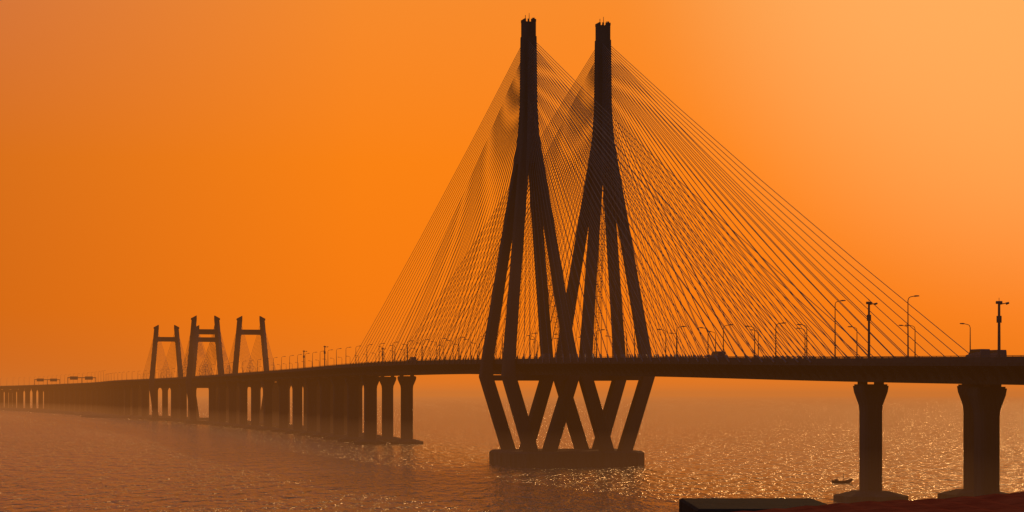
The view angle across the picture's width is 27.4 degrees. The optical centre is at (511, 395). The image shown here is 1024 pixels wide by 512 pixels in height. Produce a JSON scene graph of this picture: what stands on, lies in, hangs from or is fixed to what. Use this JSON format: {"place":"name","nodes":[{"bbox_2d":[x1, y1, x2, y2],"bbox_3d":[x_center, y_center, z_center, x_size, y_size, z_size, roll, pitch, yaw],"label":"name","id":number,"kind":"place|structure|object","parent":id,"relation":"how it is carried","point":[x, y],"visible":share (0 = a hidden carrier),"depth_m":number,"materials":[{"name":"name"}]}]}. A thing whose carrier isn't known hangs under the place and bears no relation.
{"place":"outdoors","nodes":[
{"label":"outdoors","id":0,"kind":"place"},
{"bbox_2d":[0,396,1023,511],"bbox_3d":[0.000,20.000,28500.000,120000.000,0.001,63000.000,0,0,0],"label":"sea water","id":1,"kind":"structure","parent":0,"point":[748,446],"depth_m":632.25,"materials":[{"name":"orange liquid"}]},
{"bbox_2d":[0,408,151,417],"bbox_3d":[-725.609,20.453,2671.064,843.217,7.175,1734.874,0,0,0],"label":"rocky reef","id":2,"kind":"object","parent":1,"relation":"in","point":[88,414],"visible":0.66,"depth_m":2145.47},
{"bbox_2d":[0,15,1023,502],"bbox_3d":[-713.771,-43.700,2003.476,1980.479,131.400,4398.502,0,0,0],"label":"cable stayed bridge","id":3,"kind":"structure","parent":1,"relation":"in","point":[332,401],"depth_m":596.38,"materials":[{"name":"concrete"}]},
{"bbox_2d":[34,378,59,385],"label":"sign gantry","id":4,"kind":"object","parent":3,"relation":"on","point":[38,379],"visible":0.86,"depth_m":2721.82,"materials":[{"name":"metal"}]},
{"bbox_2d":[67,376,95,383],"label":"sign gantry","id":5,"kind":"object","parent":3,"relation":"on","point":[77,377],"visible":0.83,"depth_m":2420.91,"materials":[{"name":"metal"}]},
{"bbox_2d":[596,329,604,357],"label":"street lamp","id":6,"kind":"object","parent":3,"relation":"attached to","point":[596,342],"visible":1,"depth_m":523.90,"materials":[{"name":"metal"}]},
{"bbox_2d":[634,328,641,357],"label":"street lamp","id":7,"kind":"object","parent":3,"relation":"attached to","point":[634,340],"visible":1,"depth_m":498.24,"materials":[{"name":"metal"}]},
{"bbox_2d":[709,351,725,357],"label":"van","id":8,"kind":"object","parent":3,"relation":"on","point":[718,353],"visible":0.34,"depth_m":453.82,"materials":[{"name":"paint"}]},
{"bbox_2d":[723,324,732,357],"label":"street lamp","id":9,"kind":"object","parent":3,"relation":"attached to","point":[723,339],"visible":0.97,"depth_m":446.62,"materials":[{"name":"metal"}]},
{"bbox_2d":[746,326,754,357],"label":"street lamp","id":10,"kind":"object","parent":3,"relation":"attached to","point":[754,339],"visible":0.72,"depth_m":465.01,"materials":[{"name":"metal"}]},
{"bbox_2d":[775,322,785,357],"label":"street lamp","id":11,"kind":"object","parent":3,"relation":"attached to","point":[775,337],"visible":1,"depth_m":420.85,"materials":[{"name":"metal"}]},
{"bbox_2d":[797,324,806,355],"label":"street lamp","id":12,"kind":"object","parent":3,"relation":"attached to","point":[806,338],"visible":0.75,"depth_m":439.22,"materials":[{"name":"metal"}]},
{"bbox_2d":[834,300,845,357],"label":"street lamp","id":13,"kind":"object","parent":3,"relation":"attached to","point":[835,330],"visible":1,"depth_m":395.05,"materials":[{"name":"metal"}]},
{"bbox_2d":[866,302,877,357],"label":"camera mast","id":14,"kind":"object","parent":3,"relation":"on","point":[869,315],"visible":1,"depth_m":381.51,"materials":[{"name":"metal"}]},
{"bbox_2d":[905,325,915,355],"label":"street lamp","id":15,"kind":"object","parent":3,"relation":"attached to","point":[915,343],"visible":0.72,"depth_m":439.94,"materials":[{"name":"metal"}]},
{"bbox_2d":[907,295,918,357],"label":"street lamp","id":16,"kind":"object","parent":3,"relation":"attached to","point":[908,327],"visible":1,"depth_m":367.33,"materials":[{"name":"metal"}]},
{"bbox_2d":[960,323,970,349],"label":"street lamp","id":17,"kind":"object","parent":3,"relation":"attached to","point":[970,334],"visible":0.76,"depth_m":417.93,"materials":[{"name":"metal"}]},
{"bbox_2d":[966,349,989,356],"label":"van","id":18,"kind":"object","parent":3,"relation":"on","point":[975,352],"visible":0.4,"depth_m":347.01,"materials":[{"name":"paint"}]},
{"bbox_2d":[990,350,1006,356],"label":"van","id":19,"kind":"object","parent":3,"relation":"on","point":[995,352],"visible":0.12,"depth_m":358.98,"materials":[{"name":"paint"}]},
{"bbox_2d":[996,301,1008,356],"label":"camera mast","id":20,"kind":"object","parent":3,"relation":"on","point":[999,318],"visible":1,"depth_m":337.55,"materials":[{"name":"metal"}]},
{"bbox_2d":[830,478,852,482],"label":"fishing boat","id":21,"kind":"object","parent":1,"relation":"on","point":[844,481],"visible":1,"depth_m":477.50,"materials":[{"name":"paint"}]},
{"bbox_2d":[0,0,1023,395],"label":"sky","id":22,"kind":"structure","parent":0,"point":[165,164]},
{"bbox_2d":[679,498,825,511],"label":"roof","id":23,"kind":"structure","parent":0,"point":[717,504],"depth_m":58.88,"materials":[{"name":"fabric"}]},
{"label":"walls","id":24,"kind":"object","parent":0,"visible":0},
{"bbox_2d":[736,491,1023,511],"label":"pitched roof","id":25,"kind":"structure","parent":24,"relation":"on","point":[1011,502],"depth_m":47.81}
]}

